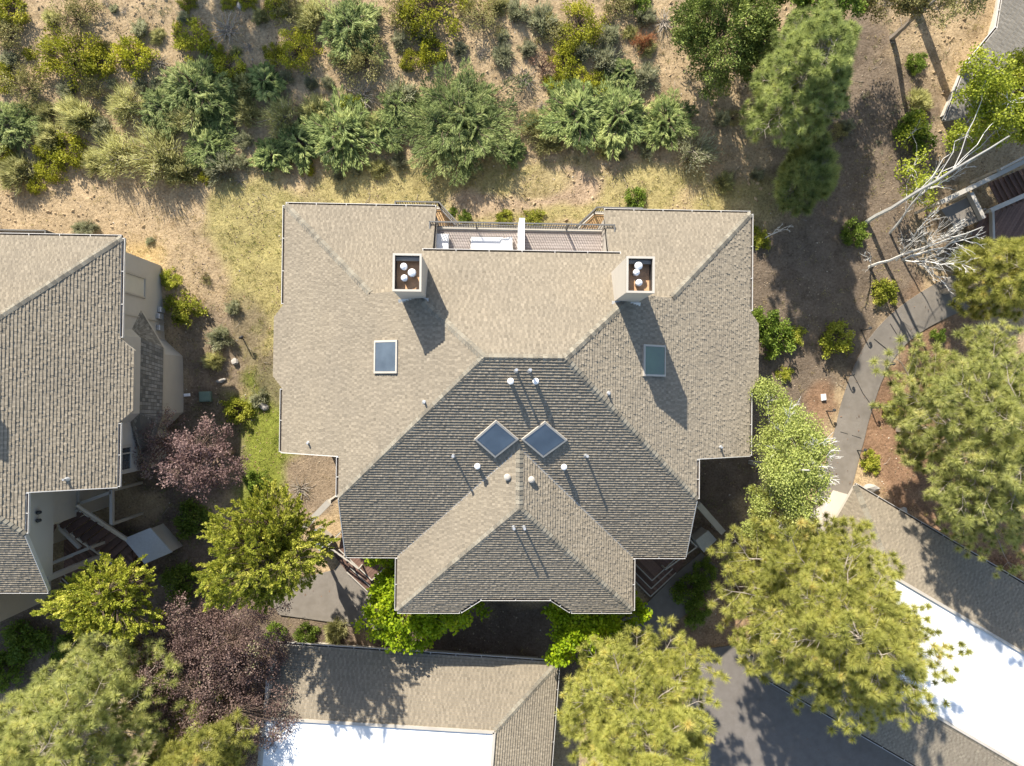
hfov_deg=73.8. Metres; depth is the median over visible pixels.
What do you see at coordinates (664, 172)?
weeds
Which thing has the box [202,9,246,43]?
twiggy shrub
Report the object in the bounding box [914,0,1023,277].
condo building
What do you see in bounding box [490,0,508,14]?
rabbitbrush shrub
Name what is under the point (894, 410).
golden shrub
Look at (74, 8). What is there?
olive shrub
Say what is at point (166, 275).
golden shrub
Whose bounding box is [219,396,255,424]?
golden shrub
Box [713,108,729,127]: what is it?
sagebrush shrub
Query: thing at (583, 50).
sagebrush shrub
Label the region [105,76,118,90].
sagebrush shrub
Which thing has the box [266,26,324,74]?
bitterbrush shrub
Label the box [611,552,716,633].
pavement
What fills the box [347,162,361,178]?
sagebrush shrub
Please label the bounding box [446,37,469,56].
sagebrush shrub
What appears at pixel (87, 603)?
lime tree
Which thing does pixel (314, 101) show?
rabbitbrush shrub
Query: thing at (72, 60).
bitterbrush shrub
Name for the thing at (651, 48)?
rabbitbrush shrub
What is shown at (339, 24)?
juniper shrub
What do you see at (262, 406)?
boulder
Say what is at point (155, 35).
rabbitbrush shrub
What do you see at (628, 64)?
juniper shrub
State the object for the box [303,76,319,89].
sagebrush shrub
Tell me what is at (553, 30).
olive shrub
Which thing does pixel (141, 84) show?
sagebrush shrub
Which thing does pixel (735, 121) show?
olive shrub
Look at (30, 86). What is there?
olive shrub
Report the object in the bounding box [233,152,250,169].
sagebrush shrub
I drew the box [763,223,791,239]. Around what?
bare tree
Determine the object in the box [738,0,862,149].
pine tree
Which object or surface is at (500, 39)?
sagebrush shrub
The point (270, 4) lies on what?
bitterbrush shrub
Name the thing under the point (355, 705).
garage
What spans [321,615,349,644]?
rabbitbrush shrub
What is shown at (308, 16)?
rabbitbrush shrub
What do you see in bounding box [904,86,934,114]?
rabbitbrush shrub
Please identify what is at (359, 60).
olive shrub
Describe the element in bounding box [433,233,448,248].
outdoor chair
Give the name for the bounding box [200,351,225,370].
rabbitbrush shrub
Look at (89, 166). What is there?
rabbitbrush shrub
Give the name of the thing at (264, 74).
juniper shrub
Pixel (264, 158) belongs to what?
juniper shrub
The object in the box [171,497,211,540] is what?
garden shrub
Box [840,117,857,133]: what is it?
sagebrush shrub
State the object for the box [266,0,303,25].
olive shrub
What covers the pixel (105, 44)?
olive shrub
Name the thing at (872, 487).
boulder
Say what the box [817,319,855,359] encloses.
golden shrub
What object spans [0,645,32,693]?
garden shrub
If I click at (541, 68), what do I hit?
reddish shrub
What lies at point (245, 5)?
bitterbrush shrub
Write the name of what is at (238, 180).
twiggy shrub
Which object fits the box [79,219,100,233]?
sagebrush shrub
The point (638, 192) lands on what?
garden shrub
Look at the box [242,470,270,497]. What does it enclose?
garden shrub
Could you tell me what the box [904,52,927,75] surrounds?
garden shrub
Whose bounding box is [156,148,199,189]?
rabbitbrush shrub
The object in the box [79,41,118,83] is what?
bitterbrush shrub
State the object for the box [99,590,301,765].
plum tree
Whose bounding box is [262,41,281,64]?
bitterbrush shrub
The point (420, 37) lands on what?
sagebrush shrub
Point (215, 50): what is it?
bitterbrush shrub
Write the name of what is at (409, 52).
bitterbrush shrub
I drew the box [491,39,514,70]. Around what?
sagebrush shrub
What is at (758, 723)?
driveway
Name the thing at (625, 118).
juniper shrub
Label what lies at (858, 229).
garden shrub
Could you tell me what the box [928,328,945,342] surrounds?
garden shrub
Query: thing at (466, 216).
garden shrub
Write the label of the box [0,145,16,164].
bitterbrush shrub
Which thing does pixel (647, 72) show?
sagebrush shrub
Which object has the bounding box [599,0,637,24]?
olive shrub
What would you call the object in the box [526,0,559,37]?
sagebrush shrub
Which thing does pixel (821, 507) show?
pavement
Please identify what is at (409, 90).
sagebrush shrub
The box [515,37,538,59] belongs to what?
sagebrush shrub
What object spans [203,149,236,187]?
sagebrush shrub
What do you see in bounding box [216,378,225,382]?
boulder
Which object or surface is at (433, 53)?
bitterbrush shrub
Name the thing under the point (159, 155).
rabbitbrush shrub
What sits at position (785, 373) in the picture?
golden shrub
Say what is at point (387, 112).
juniper shrub
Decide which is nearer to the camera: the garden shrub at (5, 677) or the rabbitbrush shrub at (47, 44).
the rabbitbrush shrub at (47, 44)
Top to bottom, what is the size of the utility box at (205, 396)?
0.300 m
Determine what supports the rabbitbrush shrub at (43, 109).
on the ground at (724, 478)
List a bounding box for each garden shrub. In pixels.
[0,619,52,666]
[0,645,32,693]
[48,634,86,669]
[157,559,197,609]
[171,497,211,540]
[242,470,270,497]
[264,621,287,640]
[291,621,319,642]
[448,207,457,216]
[458,209,471,221]
[623,0,651,16]
[624,186,646,206]
[669,572,711,612]
[683,600,712,631]
[692,555,717,583]
[752,305,779,335]
[759,317,795,360]
[839,215,870,248]
[891,107,938,154]
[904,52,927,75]
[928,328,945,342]
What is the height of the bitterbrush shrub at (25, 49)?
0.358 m
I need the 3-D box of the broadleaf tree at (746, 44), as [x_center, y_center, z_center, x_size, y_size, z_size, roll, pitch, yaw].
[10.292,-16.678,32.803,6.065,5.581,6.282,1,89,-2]
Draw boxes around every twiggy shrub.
[24,152,42,172]
[149,52,170,71]
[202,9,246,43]
[234,174,246,187]
[241,40,254,52]
[289,477,314,503]
[341,77,379,107]
[473,45,485,59]
[508,65,537,93]
[651,6,673,34]
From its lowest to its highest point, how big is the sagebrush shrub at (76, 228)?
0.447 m
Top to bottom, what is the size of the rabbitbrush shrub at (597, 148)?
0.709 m
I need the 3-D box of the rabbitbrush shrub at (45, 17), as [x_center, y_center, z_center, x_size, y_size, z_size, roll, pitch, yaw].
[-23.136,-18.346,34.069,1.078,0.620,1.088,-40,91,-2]
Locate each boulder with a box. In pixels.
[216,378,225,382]
[231,358,238,364]
[258,403,268,410]
[863,484,880,491]
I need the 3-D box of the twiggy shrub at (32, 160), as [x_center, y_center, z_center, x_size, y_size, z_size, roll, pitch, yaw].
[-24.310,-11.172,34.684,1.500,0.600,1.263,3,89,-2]
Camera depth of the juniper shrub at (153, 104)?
34.41 m
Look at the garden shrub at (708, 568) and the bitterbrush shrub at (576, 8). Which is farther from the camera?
the garden shrub at (708, 568)
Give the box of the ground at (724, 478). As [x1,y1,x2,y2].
[0,0,1023,765]
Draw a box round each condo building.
[0,229,183,621]
[273,201,758,613]
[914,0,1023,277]
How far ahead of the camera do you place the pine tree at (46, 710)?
28.99 m
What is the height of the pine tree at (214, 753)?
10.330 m
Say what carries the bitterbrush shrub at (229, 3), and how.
on the ground at (724, 478)
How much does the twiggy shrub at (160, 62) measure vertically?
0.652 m
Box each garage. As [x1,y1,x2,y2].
[257,641,559,765]
[746,483,1023,765]
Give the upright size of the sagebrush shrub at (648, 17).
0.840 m
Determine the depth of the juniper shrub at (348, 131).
34.59 m
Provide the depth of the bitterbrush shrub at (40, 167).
34.63 m
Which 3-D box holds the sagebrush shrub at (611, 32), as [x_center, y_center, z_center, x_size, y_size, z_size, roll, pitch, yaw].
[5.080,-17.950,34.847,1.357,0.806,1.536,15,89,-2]
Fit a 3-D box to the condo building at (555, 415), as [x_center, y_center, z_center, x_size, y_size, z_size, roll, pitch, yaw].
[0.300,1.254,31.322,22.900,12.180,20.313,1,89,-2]
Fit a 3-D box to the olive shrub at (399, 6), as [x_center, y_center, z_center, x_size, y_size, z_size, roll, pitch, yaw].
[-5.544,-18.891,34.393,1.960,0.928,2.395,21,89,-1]
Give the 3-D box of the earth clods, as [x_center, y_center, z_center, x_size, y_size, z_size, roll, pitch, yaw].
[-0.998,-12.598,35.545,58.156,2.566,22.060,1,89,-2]
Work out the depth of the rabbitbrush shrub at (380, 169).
35.29 m
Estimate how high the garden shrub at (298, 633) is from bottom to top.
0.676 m
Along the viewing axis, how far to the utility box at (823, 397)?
37.34 m
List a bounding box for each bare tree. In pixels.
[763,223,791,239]
[860,206,984,293]
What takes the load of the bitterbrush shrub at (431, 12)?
on the ground at (724, 478)
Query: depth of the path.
37.30 m
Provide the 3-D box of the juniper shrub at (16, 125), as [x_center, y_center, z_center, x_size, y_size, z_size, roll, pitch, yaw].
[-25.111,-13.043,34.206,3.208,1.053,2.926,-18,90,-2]
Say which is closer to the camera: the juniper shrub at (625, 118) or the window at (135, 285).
the window at (135, 285)
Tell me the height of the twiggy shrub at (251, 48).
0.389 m
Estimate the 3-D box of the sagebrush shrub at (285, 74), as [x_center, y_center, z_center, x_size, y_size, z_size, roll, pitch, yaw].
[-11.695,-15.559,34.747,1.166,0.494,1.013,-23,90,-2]
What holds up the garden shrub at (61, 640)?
on the ground at (724, 478)
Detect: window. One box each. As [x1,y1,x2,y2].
[122,445,132,471]
[125,271,146,298]
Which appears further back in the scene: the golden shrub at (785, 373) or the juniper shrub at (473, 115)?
the golden shrub at (785, 373)
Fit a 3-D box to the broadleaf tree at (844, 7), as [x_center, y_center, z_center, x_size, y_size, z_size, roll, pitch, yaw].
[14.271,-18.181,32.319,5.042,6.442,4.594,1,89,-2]
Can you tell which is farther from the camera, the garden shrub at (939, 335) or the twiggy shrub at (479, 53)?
the garden shrub at (939, 335)
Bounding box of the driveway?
[684,645,911,765]
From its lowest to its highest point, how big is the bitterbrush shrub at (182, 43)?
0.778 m
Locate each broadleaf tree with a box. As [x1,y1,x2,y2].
[667,0,784,105]
[773,0,867,22]
[957,47,1023,144]
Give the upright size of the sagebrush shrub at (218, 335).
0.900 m
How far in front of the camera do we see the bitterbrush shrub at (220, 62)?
34.43 m
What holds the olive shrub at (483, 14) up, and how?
on the ground at (724, 478)
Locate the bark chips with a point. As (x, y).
(819, 398)
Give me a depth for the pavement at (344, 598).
36.47 m
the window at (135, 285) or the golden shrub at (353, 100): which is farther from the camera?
the golden shrub at (353, 100)
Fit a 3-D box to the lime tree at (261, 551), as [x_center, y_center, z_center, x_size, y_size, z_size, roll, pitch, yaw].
[-10.477,7.081,30.860,5.777,11.648,5.715,1,89,-2]
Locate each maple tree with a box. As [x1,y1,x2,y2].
[350,558,492,654]
[539,591,652,669]
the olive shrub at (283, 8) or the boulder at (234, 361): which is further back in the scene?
the boulder at (234, 361)
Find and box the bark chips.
[231,180,1012,648]
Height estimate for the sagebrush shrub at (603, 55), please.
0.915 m
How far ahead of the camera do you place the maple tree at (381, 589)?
32.52 m
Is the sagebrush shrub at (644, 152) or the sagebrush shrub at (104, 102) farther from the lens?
the sagebrush shrub at (644, 152)
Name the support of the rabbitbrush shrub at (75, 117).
on the ground at (724, 478)
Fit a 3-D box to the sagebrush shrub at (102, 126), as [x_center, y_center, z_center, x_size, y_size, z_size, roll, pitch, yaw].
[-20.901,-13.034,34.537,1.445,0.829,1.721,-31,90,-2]
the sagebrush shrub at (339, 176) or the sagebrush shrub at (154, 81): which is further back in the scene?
the sagebrush shrub at (339, 176)
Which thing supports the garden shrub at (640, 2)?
on the ground at (724, 478)
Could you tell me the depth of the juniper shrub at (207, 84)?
34.17 m
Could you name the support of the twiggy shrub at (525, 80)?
on the ground at (724, 478)
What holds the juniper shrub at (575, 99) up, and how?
on the ground at (724, 478)
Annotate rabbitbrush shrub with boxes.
[0,149,39,196]
[29,100,60,120]
[31,117,67,156]
[38,35,54,55]
[40,8,60,28]
[49,89,100,136]
[78,148,105,176]
[79,123,144,182]
[102,81,144,129]
[120,113,188,188]
[148,27,168,45]
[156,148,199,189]
[158,97,205,135]
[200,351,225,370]
[229,45,242,56]
[229,67,256,103]
[230,96,260,129]
[250,91,297,138]
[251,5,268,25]
[289,0,327,34]
[291,91,331,122]
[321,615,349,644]
[362,107,385,130]
[366,158,389,180]
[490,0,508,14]
[517,107,543,144]
[533,117,565,158]
[594,141,611,160]
[620,24,639,40]
[635,35,657,59]
[713,169,735,194]
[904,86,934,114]
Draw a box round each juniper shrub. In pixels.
[0,91,44,152]
[128,79,184,139]
[156,43,240,135]
[180,120,237,169]
[195,91,240,137]
[244,61,288,102]
[245,136,292,173]
[274,113,318,173]
[298,84,385,176]
[315,0,389,64]
[361,109,407,152]
[371,83,417,132]
[373,56,538,187]
[495,132,526,169]
[534,73,619,155]
[570,69,659,160]
[605,56,637,88]
[638,85,700,152]
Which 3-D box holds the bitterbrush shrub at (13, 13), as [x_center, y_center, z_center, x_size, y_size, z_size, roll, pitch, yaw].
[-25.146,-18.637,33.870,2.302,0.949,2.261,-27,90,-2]
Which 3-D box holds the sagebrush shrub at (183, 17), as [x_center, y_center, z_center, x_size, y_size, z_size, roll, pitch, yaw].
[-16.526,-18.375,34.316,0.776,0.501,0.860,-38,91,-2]
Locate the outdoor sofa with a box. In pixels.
[470,237,512,249]
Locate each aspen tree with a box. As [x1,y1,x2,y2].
[855,0,987,40]
[865,42,1023,223]
[888,109,975,233]
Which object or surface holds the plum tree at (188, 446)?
on the ground at (724, 478)
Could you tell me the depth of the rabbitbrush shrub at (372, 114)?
34.73 m
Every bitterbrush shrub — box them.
[0,0,31,36]
[0,60,22,96]
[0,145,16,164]
[20,44,37,61]
[25,174,47,195]
[30,21,103,92]
[30,135,61,159]
[31,151,69,184]
[48,130,91,171]
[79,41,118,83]
[108,34,160,81]
[171,15,214,61]
[175,0,198,13]
[197,170,209,186]
[207,40,226,56]
[211,51,246,85]
[219,0,237,11]
[238,0,257,11]
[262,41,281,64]
[263,0,287,19]
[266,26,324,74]
[300,163,314,177]
[394,0,473,44]
[397,47,423,72]
[417,34,448,72]
[540,73,565,95]
[547,45,587,80]
[552,0,610,56]
[581,68,608,95]
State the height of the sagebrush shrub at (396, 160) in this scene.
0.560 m
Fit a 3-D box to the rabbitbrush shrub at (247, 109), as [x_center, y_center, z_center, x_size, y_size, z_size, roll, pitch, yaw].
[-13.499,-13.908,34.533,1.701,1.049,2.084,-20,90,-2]
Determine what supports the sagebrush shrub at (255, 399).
on the ground at (724, 478)
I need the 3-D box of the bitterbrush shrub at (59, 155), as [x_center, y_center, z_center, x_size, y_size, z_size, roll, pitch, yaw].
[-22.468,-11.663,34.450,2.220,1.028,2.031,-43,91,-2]
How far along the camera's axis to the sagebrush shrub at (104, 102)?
34.67 m
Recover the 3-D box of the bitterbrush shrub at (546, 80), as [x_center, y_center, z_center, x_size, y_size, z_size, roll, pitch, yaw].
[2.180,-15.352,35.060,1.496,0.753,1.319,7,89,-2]
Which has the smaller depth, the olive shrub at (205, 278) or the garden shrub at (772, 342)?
the olive shrub at (205, 278)
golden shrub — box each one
[159,267,182,290]
[163,288,209,329]
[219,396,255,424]
[339,93,363,116]
[495,209,513,224]
[521,209,546,227]
[753,225,770,250]
[774,366,794,382]
[775,325,807,347]
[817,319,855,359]
[859,448,880,475]
[869,277,898,306]
[882,401,899,417]
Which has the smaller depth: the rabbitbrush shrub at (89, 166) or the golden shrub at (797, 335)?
the rabbitbrush shrub at (89, 166)
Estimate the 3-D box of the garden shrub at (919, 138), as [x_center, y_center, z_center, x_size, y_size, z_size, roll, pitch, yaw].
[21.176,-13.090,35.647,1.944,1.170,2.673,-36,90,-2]
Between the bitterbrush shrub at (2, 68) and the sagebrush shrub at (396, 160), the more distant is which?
the sagebrush shrub at (396, 160)
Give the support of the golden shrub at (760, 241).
on the ground at (724, 478)
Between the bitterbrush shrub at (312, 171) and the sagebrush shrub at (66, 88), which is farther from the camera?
the bitterbrush shrub at (312, 171)
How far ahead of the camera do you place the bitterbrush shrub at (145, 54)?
34.19 m
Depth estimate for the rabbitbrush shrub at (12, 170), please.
34.48 m
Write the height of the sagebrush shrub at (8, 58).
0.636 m
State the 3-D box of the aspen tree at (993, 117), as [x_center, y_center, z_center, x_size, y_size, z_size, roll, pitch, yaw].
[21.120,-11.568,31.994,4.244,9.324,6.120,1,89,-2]
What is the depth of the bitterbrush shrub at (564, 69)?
35.02 m
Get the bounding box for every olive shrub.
[0,14,25,57]
[0,59,52,110]
[47,0,105,44]
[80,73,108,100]
[100,40,111,53]
[199,272,211,285]
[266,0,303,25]
[327,31,391,88]
[379,0,420,34]
[450,0,507,38]
[534,11,570,43]
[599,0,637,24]
[724,109,741,127]
[831,121,849,141]
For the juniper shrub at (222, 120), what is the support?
on the ground at (724, 478)
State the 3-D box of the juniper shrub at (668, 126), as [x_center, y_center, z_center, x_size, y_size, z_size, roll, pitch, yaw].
[8.203,-13.400,35.172,3.198,1.226,3.629,33,88,-1]
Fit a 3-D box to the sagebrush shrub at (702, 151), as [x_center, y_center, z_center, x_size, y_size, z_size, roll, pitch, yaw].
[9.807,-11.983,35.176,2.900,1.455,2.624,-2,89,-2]
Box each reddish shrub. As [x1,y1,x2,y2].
[526,48,560,85]
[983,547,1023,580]
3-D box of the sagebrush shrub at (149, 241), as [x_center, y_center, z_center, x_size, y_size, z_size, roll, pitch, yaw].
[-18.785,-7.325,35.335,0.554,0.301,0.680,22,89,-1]
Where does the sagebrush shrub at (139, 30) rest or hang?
on the ground at (724, 478)
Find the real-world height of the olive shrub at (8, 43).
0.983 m
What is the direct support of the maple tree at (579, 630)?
on the ground at (724, 478)
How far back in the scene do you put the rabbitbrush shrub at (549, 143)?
35.24 m
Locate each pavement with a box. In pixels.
[270,563,399,629]
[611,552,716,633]
[811,500,827,516]
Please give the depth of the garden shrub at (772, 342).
36.52 m
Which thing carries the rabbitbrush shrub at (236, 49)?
on the ground at (724, 478)
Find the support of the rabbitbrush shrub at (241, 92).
on the ground at (724, 478)
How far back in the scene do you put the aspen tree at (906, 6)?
31.58 m
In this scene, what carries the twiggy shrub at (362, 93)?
on the ground at (724, 478)
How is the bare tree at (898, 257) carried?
on the ground at (724, 478)
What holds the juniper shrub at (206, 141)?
on the ground at (724, 478)
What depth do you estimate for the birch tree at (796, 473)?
30.37 m
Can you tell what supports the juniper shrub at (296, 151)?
on the ground at (724, 478)
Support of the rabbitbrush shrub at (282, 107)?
on the ground at (724, 478)
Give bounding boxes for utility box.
[199,391,212,401]
[821,394,825,400]
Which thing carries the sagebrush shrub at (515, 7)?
on the ground at (724, 478)
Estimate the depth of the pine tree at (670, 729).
29.42 m
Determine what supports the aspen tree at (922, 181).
on the ground at (724, 478)
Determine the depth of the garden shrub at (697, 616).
36.79 m
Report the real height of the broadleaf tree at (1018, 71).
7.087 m
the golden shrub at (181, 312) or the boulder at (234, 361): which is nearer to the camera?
the golden shrub at (181, 312)
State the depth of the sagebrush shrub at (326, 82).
34.87 m
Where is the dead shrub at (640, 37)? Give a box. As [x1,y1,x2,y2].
[629,30,656,54]
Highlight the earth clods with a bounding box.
[0,0,1023,348]
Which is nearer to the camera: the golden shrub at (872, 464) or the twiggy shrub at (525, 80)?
the twiggy shrub at (525, 80)
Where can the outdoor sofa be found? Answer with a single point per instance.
(498, 243)
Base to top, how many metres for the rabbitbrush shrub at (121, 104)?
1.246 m
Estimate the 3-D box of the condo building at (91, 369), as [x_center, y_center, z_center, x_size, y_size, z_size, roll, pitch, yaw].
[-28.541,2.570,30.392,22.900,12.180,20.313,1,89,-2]
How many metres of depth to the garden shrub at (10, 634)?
35.44 m
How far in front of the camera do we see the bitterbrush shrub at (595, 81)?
35.09 m
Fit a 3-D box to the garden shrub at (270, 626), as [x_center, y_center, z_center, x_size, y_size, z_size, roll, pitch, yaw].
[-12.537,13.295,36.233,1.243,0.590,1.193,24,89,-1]
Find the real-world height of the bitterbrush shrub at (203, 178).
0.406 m
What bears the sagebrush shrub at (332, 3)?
on the ground at (724, 478)
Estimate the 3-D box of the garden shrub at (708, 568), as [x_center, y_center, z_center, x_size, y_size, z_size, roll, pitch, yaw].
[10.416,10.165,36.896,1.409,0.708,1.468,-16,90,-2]
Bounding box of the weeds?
[10,0,952,221]
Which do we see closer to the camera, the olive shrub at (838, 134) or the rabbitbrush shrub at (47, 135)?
the rabbitbrush shrub at (47, 135)
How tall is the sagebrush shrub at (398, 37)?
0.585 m
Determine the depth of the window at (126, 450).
32.34 m
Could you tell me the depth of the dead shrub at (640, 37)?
34.95 m
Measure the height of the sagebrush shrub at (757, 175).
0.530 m
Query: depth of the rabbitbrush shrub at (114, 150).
34.49 m
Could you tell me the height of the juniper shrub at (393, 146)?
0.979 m
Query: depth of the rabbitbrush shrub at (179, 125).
34.37 m
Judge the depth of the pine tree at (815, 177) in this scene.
32.75 m
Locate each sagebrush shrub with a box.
[0,49,20,69]
[54,77,77,98]
[70,221,83,233]
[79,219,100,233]
[88,111,112,144]
[101,95,109,105]
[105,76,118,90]
[108,3,117,13]
[128,17,146,38]
[130,76,147,94]
[145,236,156,245]
[149,75,163,90]
[175,10,190,24]
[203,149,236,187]
[204,323,234,351]
[222,297,239,314]
[233,128,253,150]
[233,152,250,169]
[248,385,269,407]
[275,69,295,83]
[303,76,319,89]
[320,74,336,88]
[327,1,341,12]
[333,171,343,181]
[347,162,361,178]
[382,71,420,108]
[390,28,410,51]
[390,152,409,171]
[413,25,438,43]
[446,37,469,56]
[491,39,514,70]
[493,26,509,43]
[507,0,531,22]
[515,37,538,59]
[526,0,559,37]
[572,40,592,63]
[589,40,626,75]
[596,22,622,45]
[613,150,628,162]
[634,60,660,95]
[635,5,660,27]
[636,142,655,161]
[676,126,725,175]
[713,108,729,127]
[748,167,764,180]
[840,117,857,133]
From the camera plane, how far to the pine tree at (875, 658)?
28.57 m
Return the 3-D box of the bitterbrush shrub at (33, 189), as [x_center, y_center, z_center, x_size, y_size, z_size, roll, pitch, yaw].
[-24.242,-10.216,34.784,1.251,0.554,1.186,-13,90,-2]
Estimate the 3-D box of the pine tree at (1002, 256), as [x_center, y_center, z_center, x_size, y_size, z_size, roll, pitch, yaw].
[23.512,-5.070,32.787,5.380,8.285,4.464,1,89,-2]
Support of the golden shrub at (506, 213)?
on the ground at (724, 478)
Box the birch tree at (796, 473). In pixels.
[737,375,841,571]
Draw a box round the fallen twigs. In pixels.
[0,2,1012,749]
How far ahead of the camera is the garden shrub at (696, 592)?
36.66 m
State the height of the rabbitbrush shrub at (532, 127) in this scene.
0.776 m
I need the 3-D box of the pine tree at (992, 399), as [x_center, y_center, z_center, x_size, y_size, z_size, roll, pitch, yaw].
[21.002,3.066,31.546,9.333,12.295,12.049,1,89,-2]
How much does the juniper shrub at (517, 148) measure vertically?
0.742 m
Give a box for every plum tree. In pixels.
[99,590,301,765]
[132,406,190,478]
[152,412,249,502]
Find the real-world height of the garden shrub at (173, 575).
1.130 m
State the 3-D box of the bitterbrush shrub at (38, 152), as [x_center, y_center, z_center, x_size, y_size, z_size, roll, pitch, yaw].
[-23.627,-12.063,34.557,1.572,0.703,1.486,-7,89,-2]
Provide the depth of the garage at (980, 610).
33.90 m
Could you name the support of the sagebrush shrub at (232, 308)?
on the ground at (724, 478)
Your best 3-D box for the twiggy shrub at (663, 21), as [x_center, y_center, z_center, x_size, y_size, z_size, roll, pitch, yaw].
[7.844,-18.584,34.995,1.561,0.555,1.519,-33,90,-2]
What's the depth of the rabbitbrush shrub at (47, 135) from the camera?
34.39 m
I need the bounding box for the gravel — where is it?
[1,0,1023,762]
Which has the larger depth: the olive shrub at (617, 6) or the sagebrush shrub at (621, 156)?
the sagebrush shrub at (621, 156)
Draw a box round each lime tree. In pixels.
[30,552,167,645]
[191,477,340,614]
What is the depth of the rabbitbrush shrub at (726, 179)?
35.88 m
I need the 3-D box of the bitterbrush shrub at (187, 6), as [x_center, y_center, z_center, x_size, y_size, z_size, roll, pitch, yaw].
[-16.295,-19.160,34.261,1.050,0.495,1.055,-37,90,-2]
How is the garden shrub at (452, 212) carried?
on the ground at (724, 478)
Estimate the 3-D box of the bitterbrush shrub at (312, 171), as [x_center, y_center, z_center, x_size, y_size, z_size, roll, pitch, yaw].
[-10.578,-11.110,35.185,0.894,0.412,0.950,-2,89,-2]
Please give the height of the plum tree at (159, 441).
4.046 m
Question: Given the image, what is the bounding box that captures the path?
[812,273,1010,511]
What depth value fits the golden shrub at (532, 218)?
35.69 m
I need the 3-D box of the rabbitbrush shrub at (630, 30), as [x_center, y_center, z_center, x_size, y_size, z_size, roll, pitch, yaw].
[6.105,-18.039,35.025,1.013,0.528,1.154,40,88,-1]
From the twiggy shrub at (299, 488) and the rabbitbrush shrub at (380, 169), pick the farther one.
the twiggy shrub at (299, 488)
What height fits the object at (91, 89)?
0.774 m
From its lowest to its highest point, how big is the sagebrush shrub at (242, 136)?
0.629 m
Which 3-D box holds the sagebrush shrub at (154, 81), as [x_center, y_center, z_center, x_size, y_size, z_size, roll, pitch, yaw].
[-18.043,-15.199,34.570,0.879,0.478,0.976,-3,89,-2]
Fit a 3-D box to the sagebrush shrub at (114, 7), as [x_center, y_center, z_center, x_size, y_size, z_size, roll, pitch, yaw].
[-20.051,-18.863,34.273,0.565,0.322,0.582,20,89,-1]
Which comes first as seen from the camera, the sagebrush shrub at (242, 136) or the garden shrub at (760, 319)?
the sagebrush shrub at (242, 136)
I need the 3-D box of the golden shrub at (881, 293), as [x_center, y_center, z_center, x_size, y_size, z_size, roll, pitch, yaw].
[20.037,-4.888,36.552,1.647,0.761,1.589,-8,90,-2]
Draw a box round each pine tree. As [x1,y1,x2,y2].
[0,629,205,765]
[136,691,259,765]
[554,615,731,765]
[706,484,975,743]
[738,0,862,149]
[770,128,843,217]
[866,319,1023,580]
[941,235,1023,323]

